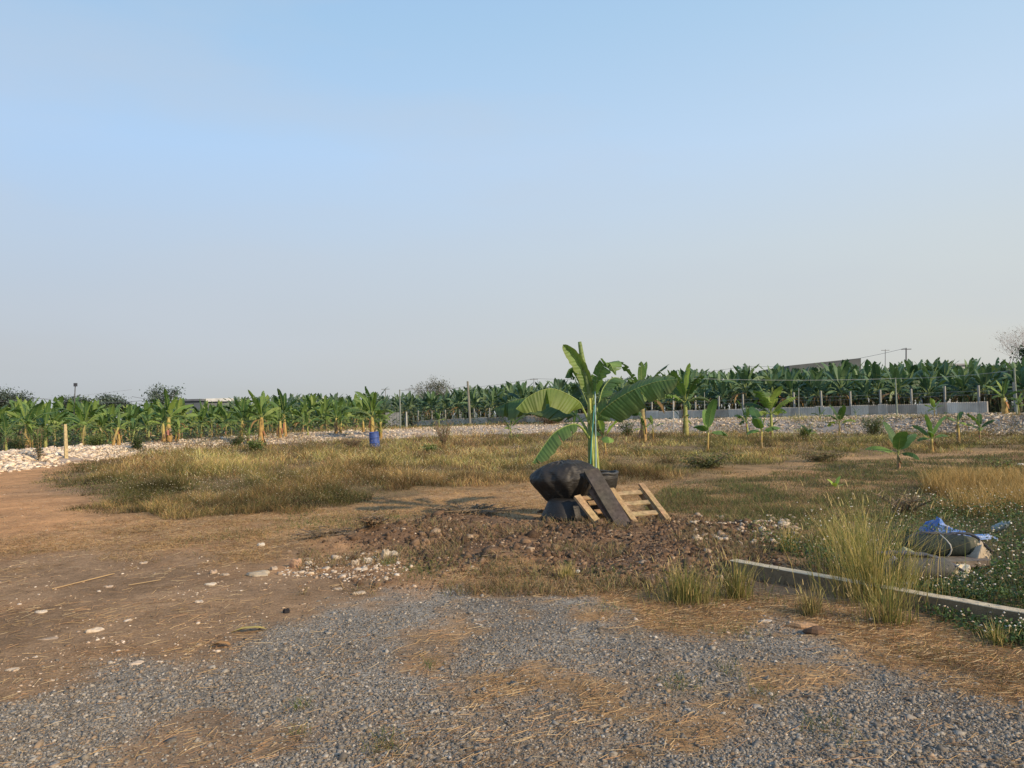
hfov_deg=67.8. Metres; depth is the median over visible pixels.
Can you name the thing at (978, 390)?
fence post
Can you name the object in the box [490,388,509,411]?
orchard banana plant
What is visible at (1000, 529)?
clear bottle
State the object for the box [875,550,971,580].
grey sack
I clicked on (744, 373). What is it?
orchard banana plant
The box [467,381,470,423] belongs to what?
pole
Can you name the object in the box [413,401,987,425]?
sheet fence
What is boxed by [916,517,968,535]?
blue tarp
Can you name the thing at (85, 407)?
orchard banana plant
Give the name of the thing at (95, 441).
shrub
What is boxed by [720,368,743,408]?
orchard banana plant
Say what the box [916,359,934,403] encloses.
orchard banana plant
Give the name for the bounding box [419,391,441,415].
orchard banana plant
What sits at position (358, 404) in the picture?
orchard banana plant
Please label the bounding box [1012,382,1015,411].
fence post
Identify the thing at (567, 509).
upturned pot
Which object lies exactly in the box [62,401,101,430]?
orchard banana plant
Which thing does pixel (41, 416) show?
orchard banana plant
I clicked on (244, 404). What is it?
banana plant
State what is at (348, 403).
orchard banana plant
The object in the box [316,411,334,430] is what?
orchard banana plant
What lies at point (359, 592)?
concrete shard
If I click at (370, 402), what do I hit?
banana plant
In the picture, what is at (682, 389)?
banana plant
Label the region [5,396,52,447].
banana plant
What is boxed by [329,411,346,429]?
orchard banana plant
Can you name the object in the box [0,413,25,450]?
banana plant
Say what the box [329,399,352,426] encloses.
orchard banana plant
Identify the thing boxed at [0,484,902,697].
pebbles
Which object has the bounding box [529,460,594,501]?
plastic bag
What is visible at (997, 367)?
orchard banana plant
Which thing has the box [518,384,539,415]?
orchard banana plant
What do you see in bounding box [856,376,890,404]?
orchard banana plant
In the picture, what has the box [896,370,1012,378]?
power line
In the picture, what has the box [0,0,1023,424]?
sky
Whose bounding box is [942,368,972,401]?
orchard banana plant
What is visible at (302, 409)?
orchard banana plant
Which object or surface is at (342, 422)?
banana plant
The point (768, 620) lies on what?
paper scrap
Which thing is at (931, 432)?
banana plant
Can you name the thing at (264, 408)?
orchard banana plant
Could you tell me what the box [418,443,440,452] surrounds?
weed plant
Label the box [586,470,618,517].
plant pot
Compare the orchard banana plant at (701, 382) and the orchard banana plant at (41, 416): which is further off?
the orchard banana plant at (701, 382)
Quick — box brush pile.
[521,415,572,424]
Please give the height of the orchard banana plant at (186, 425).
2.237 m
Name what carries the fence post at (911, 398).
on the ground at (16, 496)
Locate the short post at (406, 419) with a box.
[405,412,407,427]
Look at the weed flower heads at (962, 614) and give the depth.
7.22 m
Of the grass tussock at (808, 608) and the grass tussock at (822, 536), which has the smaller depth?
the grass tussock at (808, 608)
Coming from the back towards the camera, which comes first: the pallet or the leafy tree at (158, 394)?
the leafy tree at (158, 394)
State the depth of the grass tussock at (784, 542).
8.39 m
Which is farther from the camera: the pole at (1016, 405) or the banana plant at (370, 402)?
the banana plant at (370, 402)
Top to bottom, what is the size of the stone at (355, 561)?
0.070 m
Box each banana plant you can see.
[0,405,14,433]
[0,409,20,440]
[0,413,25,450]
[4,398,31,407]
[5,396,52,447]
[5,401,41,441]
[7,398,28,439]
[14,401,58,446]
[28,400,71,447]
[31,408,51,441]
[43,395,63,437]
[43,407,68,444]
[48,412,70,441]
[52,397,78,437]
[56,398,94,435]
[56,411,76,430]
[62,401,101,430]
[63,400,108,444]
[64,401,104,439]
[76,399,105,437]
[81,400,114,433]
[89,411,115,441]
[95,407,116,441]
[96,404,127,438]
[106,409,130,445]
[111,414,130,444]
[117,401,151,433]
[117,405,143,440]
[125,418,142,442]
[132,400,159,438]
[138,409,161,440]
[139,399,164,435]
[139,412,155,439]
[146,388,193,441]
[147,405,171,441]
[149,399,165,437]
[155,411,181,429]
[166,401,190,437]
[171,397,197,438]
[174,414,192,437]
[183,411,195,434]
[188,411,207,435]
[189,399,218,434]
[191,407,214,437]
[202,404,221,435]
[208,400,228,432]
[208,403,226,433]
[213,406,236,433]
[221,414,238,434]
[222,397,253,431]
[223,396,258,442]
[236,390,280,444]
[239,406,256,433]
[247,396,270,432]
[250,394,273,429]
[250,399,270,422]
[258,406,277,432]
[262,402,279,430]
[265,388,301,436]
[265,395,291,429]
[268,405,291,437]
[286,405,300,431]
[290,399,319,421]
[290,403,314,431]
[296,393,321,429]
[297,410,318,434]
[299,395,321,429]
[300,412,315,430]
[309,395,340,428]
[310,403,332,427]
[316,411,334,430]
[325,400,347,433]
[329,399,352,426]
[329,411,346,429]
[330,401,352,427]
[337,412,346,432]
[339,410,351,426]
[344,393,359,425]
[344,399,353,426]
[345,386,393,438]
[347,402,361,425]
[348,400,362,428]
[352,399,369,427]
[353,395,368,425]
[353,412,370,431]
[374,407,391,437]
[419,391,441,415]
[433,391,456,420]
[435,411,445,426]
[446,387,471,417]
[459,389,483,416]
[478,399,494,416]
[481,388,502,417]
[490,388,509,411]
[494,342,677,469]
[498,395,510,403]
[503,416,524,436]
[507,380,533,415]
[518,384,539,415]
[564,410,583,434]
[565,382,580,398]
[596,379,616,403]
[596,411,617,455]
[608,383,624,399]
[612,382,630,393]
[621,361,668,440]
[653,389,672,410]
[663,382,683,410]
[665,363,709,435]
[678,368,698,409]
[679,370,708,409]
[689,368,708,409]
[691,373,703,406]
[693,383,715,409]
[693,399,727,450]
[695,374,711,397]
[698,371,733,409]
[698,384,720,405]
[709,380,736,409]
[713,372,744,408]
[719,371,743,408]
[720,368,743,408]
[723,363,763,407]
[726,382,742,408]
[734,399,762,436]
[736,378,762,402]
[744,385,795,437]
[747,372,770,406]
[747,405,780,448]
[751,366,785,407]
[757,369,789,406]
[759,363,779,388]
[768,365,800,406]
[775,369,806,406]
[784,367,808,406]
[784,376,815,406]
[786,366,807,405]
[797,367,834,405]
[797,373,824,406]
[798,370,835,405]
[798,423,817,438]
[810,368,843,406]
[811,407,824,420]
[812,376,839,405]
[821,359,856,405]
[823,364,861,405]
[825,405,855,434]
[826,359,863,404]
[827,372,861,405]
[847,369,864,404]
[847,376,868,404]
[849,359,887,404]
[851,368,880,403]
[853,377,880,404]
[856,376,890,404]
[858,361,900,403]
[865,422,919,469]
[869,383,888,404]
[876,362,917,403]
[876,374,890,403]
[881,366,906,403]
[887,359,926,402]
[887,373,918,403]
[887,378,914,403]
[892,370,923,403]
[903,379,924,403]
[911,372,941,403]
[912,414,947,451]
[913,364,950,402]
[913,368,951,403]
[914,357,939,396]
[914,371,947,403]
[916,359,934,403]
[920,360,952,401]
[924,398,941,414]
[927,358,955,401]
[940,374,970,401]
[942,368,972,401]
[944,367,981,401]
[945,366,977,401]
[947,412,967,440]
[951,357,985,370]
[956,367,990,401]
[958,375,984,401]
[965,369,994,400]
[966,413,994,438]
[969,365,1006,412]
[972,369,1000,412]
[973,379,1001,411]
[975,357,1010,412]
[986,378,1022,414]
[987,370,1017,411]
[996,360,1023,410]
[1005,370,1023,403]
[1006,357,1023,392]
[1011,393,1023,414]
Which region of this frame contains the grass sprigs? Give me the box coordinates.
[168,509,1023,762]
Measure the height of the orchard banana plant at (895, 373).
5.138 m
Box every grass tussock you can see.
[546,560,586,579]
[636,547,743,611]
[688,535,781,601]
[757,520,814,551]
[759,471,989,617]
[761,489,930,579]
[769,579,839,620]
[807,511,855,550]
[838,563,936,629]
[886,540,936,587]
[972,615,1021,647]
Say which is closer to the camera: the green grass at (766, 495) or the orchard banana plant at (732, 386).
the green grass at (766, 495)
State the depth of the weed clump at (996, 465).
16.90 m
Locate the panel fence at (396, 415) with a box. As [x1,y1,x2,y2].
[385,412,399,426]
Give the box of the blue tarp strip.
[970,534,997,539]
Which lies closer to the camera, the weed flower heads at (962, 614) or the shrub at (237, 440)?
the weed flower heads at (962, 614)
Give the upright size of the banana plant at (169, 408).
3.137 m
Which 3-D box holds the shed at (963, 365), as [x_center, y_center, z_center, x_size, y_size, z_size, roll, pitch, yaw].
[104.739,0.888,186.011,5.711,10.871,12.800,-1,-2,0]
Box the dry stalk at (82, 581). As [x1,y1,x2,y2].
[52,573,114,589]
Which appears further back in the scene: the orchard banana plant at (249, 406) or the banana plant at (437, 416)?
the orchard banana plant at (249, 406)
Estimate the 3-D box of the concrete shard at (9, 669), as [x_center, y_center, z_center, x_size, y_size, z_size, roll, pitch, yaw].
[-3.246,1.854,4.954,0.086,0.020,0.039,-1,-2,-11]
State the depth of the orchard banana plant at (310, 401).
77.66 m
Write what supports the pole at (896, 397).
on the ground at (16, 496)
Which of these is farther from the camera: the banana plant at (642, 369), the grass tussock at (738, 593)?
the banana plant at (642, 369)
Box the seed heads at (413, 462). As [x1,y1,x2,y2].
[83,417,1022,500]
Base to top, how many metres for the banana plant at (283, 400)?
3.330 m
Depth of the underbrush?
68.92 m
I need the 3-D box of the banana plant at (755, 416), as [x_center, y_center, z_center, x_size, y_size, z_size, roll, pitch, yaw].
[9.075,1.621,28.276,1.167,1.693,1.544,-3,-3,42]
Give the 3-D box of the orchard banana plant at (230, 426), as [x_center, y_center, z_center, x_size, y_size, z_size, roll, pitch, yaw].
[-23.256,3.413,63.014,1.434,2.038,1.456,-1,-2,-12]
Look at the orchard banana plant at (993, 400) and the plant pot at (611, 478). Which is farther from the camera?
the orchard banana plant at (993, 400)
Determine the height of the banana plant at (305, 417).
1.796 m
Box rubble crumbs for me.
[277,551,412,579]
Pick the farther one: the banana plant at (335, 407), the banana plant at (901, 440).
the banana plant at (335, 407)
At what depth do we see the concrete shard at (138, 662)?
5.01 m
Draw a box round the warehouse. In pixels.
[760,358,860,406]
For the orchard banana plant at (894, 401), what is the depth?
81.06 m
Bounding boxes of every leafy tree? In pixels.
[0,387,38,407]
[58,394,108,408]
[93,392,137,415]
[139,383,186,421]
[1004,344,1023,374]
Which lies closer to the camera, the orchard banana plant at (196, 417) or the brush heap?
the brush heap
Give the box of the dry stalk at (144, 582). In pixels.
[128,579,160,585]
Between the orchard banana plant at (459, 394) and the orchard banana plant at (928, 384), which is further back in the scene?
the orchard banana plant at (459, 394)
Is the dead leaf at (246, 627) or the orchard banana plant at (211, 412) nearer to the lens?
the dead leaf at (246, 627)
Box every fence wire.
[422,391,968,411]
[438,393,1023,413]
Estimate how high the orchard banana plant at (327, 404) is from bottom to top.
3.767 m
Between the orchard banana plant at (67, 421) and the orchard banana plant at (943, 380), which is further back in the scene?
the orchard banana plant at (943, 380)
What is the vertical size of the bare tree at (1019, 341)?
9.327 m
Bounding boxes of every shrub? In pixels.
[1,431,38,449]
[81,432,114,445]
[129,431,145,448]
[226,433,246,447]
[243,439,268,451]
[428,416,455,447]
[504,433,525,439]
[582,423,606,437]
[615,420,640,435]
[797,425,814,439]
[859,414,890,436]
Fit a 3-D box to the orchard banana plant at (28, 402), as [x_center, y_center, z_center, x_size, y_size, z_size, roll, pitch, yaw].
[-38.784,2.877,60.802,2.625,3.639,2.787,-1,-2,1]
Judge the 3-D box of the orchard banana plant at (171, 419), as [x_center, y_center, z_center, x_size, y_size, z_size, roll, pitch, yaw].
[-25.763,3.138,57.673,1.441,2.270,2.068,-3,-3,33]
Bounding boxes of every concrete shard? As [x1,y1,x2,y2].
[5,667,18,671]
[34,610,47,613]
[38,637,58,639]
[85,627,104,632]
[128,660,143,665]
[204,582,216,585]
[246,570,269,576]
[352,591,365,594]
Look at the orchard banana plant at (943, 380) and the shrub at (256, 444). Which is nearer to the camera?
the shrub at (256, 444)
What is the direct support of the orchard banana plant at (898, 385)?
on the ground at (16, 496)
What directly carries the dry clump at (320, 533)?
on the ground at (16, 496)
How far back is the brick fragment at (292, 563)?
8.20 m
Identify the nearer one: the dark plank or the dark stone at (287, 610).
the dark stone at (287, 610)
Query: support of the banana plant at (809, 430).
on the ground at (16, 496)
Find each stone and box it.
[269,566,277,570]
[283,608,289,613]
[351,559,359,565]
[381,549,388,559]
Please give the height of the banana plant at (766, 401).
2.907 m
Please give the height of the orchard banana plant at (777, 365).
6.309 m
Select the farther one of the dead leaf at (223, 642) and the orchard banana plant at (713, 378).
the orchard banana plant at (713, 378)
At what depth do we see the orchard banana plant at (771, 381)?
77.02 m
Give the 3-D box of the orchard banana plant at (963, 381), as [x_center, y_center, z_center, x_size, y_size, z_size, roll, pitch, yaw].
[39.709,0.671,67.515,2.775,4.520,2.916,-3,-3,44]
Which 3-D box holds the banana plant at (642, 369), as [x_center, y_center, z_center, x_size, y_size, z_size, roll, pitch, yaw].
[6.644,0.947,38.728,2.685,4.262,2.880,-1,-2,0]
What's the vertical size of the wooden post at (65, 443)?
1.603 m
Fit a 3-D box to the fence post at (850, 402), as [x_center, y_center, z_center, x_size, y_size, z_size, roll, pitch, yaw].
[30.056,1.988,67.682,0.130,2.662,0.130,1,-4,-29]
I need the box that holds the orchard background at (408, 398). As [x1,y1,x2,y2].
[199,361,1019,428]
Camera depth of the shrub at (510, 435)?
41.95 m
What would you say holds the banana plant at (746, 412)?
on the ground at (16, 496)
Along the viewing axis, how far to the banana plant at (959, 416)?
28.94 m
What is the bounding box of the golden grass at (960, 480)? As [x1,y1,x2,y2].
[911,463,1023,517]
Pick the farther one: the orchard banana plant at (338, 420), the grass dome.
the orchard banana plant at (338, 420)
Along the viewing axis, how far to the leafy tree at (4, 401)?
149.69 m
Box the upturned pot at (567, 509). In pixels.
[541,498,587,521]
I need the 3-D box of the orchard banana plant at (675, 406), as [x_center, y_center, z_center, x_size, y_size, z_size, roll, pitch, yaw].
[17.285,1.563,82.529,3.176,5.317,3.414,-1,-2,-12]
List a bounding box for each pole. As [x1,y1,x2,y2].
[72,383,76,440]
[399,390,400,427]
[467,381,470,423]
[895,378,897,414]
[901,348,909,366]
[1013,368,1017,414]
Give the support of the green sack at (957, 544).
on the ground at (16, 496)
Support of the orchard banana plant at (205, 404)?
on the ground at (16, 496)
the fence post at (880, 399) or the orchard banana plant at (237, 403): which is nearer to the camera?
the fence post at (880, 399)
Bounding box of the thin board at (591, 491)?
[588,488,612,523]
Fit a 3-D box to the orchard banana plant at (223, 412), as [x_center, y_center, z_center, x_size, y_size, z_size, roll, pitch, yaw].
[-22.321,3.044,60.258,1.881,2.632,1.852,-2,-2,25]
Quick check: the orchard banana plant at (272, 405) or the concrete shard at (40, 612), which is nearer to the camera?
the concrete shard at (40, 612)
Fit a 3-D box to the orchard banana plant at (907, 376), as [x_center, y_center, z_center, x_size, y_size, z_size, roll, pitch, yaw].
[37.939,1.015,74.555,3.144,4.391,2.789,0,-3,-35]
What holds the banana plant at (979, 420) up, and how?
on the ground at (16, 496)
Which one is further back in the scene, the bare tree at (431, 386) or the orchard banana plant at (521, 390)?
the bare tree at (431, 386)
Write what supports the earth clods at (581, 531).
on the ground at (16, 496)
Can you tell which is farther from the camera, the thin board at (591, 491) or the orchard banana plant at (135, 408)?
the orchard banana plant at (135, 408)
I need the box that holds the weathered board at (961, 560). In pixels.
[902,556,990,566]
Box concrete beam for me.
[730,559,1023,626]
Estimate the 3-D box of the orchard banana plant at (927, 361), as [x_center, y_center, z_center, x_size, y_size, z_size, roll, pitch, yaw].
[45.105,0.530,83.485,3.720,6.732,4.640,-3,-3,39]
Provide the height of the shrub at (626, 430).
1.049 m
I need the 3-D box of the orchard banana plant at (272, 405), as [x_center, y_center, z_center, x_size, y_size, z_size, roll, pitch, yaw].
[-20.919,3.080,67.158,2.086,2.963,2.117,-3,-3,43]
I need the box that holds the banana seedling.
[827,476,842,487]
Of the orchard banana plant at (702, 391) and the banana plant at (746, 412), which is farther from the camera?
the orchard banana plant at (702, 391)
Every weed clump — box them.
[888,528,978,534]
[978,458,1018,470]
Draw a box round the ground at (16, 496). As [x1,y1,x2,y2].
[0,402,1023,767]
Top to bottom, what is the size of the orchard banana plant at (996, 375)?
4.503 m
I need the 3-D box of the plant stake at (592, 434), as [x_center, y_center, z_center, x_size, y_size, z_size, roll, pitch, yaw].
[1.185,0.853,11.266,0.117,1.072,0.020,-1,-2,-12]
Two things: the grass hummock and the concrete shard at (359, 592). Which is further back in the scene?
the grass hummock
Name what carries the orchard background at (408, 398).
on the ground at (16, 496)
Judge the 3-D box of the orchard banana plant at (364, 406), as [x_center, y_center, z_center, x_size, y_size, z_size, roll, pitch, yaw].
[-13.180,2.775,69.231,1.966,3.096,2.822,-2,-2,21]
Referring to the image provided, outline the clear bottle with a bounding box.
[991,521,1011,532]
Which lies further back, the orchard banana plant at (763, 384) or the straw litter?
the orchard banana plant at (763, 384)
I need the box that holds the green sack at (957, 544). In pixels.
[900,531,993,558]
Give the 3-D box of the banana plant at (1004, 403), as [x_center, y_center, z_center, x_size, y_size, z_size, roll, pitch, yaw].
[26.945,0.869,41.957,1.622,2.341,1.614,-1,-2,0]
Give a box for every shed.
[177,399,204,427]
[206,398,240,426]
[919,363,967,403]
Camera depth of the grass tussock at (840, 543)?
7.17 m
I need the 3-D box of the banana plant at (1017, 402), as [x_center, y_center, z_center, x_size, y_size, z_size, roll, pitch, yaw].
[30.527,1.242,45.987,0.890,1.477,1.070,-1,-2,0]
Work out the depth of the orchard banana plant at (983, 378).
66.23 m
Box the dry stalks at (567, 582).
[294,502,860,596]
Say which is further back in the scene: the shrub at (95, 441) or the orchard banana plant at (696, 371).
the orchard banana plant at (696, 371)
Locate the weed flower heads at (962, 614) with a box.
[750,485,1023,631]
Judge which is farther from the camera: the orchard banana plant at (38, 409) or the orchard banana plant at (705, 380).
the orchard banana plant at (705, 380)
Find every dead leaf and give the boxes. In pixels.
[210,641,229,646]
[231,626,266,632]
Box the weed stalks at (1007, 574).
[747,489,1023,645]
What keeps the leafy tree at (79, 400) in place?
on the ground at (16, 496)
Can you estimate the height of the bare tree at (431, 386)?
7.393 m
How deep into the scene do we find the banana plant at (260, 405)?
43.83 m
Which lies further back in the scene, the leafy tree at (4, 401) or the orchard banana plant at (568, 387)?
the leafy tree at (4, 401)
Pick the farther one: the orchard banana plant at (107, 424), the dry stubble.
the orchard banana plant at (107, 424)
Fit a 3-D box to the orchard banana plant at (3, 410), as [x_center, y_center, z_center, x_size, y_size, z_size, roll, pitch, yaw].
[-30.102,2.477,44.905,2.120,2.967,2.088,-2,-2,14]
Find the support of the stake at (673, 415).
on the ground at (16, 496)
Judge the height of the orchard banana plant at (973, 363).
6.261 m
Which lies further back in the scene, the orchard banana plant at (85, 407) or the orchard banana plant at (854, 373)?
the orchard banana plant at (854, 373)
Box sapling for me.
[28,426,47,460]
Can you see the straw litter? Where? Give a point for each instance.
(1006, 674)
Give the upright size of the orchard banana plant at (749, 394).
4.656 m
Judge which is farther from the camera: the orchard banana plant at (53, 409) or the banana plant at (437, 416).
the banana plant at (437, 416)
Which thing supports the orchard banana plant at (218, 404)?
on the ground at (16, 496)
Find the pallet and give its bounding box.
[574,483,670,522]
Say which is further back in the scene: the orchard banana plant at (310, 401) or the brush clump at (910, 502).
the orchard banana plant at (310, 401)
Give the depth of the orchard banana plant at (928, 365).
78.74 m
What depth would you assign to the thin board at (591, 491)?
10.33 m
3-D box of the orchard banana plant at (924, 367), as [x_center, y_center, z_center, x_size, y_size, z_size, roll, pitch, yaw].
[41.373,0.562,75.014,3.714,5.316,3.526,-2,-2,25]
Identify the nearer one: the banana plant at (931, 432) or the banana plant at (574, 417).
the banana plant at (931, 432)
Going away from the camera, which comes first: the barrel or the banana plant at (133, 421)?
the barrel
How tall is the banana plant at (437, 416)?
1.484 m
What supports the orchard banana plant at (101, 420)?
on the ground at (16, 496)
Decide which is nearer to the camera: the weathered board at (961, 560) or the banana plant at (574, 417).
the weathered board at (961, 560)
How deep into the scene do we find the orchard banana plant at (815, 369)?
81.39 m
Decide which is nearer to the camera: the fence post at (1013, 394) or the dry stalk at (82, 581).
the dry stalk at (82, 581)
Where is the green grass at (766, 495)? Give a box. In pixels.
[644,452,1023,529]
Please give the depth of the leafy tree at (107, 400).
158.65 m
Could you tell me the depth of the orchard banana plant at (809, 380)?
79.31 m
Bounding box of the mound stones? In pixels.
[689,513,800,544]
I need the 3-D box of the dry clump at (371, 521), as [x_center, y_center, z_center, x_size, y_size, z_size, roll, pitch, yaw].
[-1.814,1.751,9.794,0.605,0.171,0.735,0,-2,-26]
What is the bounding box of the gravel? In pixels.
[0,582,1023,767]
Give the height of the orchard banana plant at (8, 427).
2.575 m
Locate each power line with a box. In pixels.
[693,378,894,379]
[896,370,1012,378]
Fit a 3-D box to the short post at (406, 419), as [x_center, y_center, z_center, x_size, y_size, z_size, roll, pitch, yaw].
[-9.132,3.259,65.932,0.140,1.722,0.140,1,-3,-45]
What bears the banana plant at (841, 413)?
on the ground at (16, 496)
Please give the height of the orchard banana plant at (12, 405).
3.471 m
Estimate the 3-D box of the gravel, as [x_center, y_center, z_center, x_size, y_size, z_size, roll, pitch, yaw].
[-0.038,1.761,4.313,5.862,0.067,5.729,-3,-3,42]
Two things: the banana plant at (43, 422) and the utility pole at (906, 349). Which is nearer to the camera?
the banana plant at (43, 422)
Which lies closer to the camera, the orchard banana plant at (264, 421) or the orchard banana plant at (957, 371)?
the orchard banana plant at (264, 421)
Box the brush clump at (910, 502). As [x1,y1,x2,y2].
[869,490,935,515]
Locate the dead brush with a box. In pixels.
[395,501,520,516]
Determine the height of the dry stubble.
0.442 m
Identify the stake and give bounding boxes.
[590,405,594,463]
[595,392,596,467]
[673,400,673,431]
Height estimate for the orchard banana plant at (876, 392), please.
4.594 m
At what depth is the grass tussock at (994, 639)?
5.05 m
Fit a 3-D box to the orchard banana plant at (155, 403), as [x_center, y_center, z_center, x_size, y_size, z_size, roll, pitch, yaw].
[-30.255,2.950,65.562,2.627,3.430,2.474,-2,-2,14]
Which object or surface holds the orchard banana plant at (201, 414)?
on the ground at (16, 496)
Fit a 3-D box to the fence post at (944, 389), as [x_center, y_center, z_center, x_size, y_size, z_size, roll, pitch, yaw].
[35.839,1.558,63.125,0.130,2.784,0.130,0,-2,-29]
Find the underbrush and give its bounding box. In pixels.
[0,388,1023,448]
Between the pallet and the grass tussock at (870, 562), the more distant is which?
the pallet
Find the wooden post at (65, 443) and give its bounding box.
[64,424,67,458]
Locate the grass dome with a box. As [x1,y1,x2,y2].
[674,450,754,468]
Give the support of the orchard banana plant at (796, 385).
on the ground at (16, 496)
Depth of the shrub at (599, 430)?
43.83 m
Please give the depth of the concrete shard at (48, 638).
5.65 m
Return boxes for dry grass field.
[29,412,1023,519]
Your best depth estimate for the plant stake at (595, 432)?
11.26 m
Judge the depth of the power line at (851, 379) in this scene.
52.03 m
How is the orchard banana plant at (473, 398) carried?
on the ground at (16, 496)
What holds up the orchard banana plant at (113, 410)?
on the ground at (16, 496)
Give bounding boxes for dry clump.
[272,526,362,540]
[349,511,391,526]
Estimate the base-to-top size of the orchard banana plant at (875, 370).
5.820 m
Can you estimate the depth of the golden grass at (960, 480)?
12.98 m
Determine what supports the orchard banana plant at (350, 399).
on the ground at (16, 496)
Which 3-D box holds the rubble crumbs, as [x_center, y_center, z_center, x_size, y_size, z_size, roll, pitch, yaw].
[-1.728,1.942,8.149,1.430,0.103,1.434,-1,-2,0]
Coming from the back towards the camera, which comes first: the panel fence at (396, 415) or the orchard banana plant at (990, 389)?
the panel fence at (396, 415)
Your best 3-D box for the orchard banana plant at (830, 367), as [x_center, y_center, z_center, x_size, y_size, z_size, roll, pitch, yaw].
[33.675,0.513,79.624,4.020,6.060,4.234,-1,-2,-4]
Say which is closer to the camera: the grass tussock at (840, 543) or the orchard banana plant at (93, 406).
the grass tussock at (840, 543)
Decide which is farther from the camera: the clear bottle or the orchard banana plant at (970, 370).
the orchard banana plant at (970, 370)
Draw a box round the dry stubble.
[0,469,868,563]
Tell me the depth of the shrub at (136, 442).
37.79 m
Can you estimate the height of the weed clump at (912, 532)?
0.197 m
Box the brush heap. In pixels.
[337,435,364,448]
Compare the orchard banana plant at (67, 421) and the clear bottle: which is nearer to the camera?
the clear bottle
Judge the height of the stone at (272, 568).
0.042 m
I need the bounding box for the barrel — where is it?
[369,432,379,446]
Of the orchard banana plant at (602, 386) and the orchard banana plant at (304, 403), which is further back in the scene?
the orchard banana plant at (602, 386)
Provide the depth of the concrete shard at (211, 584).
7.40 m
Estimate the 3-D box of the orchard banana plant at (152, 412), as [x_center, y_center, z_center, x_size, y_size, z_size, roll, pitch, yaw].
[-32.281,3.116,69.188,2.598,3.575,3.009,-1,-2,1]
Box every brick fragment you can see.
[289,558,301,567]
[785,622,817,628]
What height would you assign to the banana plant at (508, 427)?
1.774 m
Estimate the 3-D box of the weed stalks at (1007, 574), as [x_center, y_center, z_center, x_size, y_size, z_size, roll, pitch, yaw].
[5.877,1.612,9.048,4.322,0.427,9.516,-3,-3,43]
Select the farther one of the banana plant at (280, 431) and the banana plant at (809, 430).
the banana plant at (280, 431)
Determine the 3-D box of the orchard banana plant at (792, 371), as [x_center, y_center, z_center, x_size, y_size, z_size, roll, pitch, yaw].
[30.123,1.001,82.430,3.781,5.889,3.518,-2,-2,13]
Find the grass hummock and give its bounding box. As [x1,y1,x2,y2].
[790,449,856,461]
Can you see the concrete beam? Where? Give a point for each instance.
(787, 574)
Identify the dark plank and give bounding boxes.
[583,468,629,525]
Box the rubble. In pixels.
[0,412,1023,473]
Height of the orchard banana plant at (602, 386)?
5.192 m
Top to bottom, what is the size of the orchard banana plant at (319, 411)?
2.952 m
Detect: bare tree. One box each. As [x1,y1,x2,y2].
[411,375,453,418]
[994,327,1023,395]
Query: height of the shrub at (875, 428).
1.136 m
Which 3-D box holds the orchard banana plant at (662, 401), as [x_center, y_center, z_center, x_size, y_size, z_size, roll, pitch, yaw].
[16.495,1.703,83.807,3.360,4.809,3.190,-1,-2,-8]
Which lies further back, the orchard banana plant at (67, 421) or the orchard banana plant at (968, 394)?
the orchard banana plant at (968, 394)
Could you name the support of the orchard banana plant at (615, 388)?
on the ground at (16, 496)
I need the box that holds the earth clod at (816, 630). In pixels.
[803,625,826,635]
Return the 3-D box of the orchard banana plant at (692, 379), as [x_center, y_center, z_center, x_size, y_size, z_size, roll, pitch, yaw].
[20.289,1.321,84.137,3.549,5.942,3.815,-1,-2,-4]
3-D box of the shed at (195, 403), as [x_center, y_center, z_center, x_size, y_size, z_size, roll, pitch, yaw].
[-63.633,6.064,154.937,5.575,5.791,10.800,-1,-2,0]
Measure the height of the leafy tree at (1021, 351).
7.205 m
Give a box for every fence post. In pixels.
[820,391,822,405]
[849,391,851,404]
[879,390,881,403]
[910,389,912,403]
[943,386,945,401]
[977,385,979,400]
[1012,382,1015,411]
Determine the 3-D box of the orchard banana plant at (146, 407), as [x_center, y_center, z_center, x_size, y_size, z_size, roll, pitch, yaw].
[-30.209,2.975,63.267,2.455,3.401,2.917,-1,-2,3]
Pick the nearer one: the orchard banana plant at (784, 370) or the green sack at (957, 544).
the green sack at (957, 544)
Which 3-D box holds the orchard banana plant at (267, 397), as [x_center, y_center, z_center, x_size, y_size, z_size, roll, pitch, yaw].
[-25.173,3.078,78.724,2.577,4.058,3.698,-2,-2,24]
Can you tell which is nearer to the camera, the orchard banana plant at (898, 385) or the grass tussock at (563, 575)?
the grass tussock at (563, 575)
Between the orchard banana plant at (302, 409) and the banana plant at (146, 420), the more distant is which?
the orchard banana plant at (302, 409)
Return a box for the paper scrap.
[757,619,771,622]
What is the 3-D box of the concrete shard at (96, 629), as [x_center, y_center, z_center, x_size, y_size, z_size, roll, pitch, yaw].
[-3.196,1.883,5.842,0.136,0.031,0.079,0,-2,-29]
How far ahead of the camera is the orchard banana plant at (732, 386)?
81.13 m
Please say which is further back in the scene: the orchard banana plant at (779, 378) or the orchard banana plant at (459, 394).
the orchard banana plant at (459, 394)
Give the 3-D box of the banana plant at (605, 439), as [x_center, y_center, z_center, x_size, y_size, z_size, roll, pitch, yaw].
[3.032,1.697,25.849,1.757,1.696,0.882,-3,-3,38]
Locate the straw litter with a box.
[0,476,1023,767]
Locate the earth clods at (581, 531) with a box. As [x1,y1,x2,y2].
[298,508,847,589]
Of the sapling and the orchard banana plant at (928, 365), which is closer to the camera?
the sapling

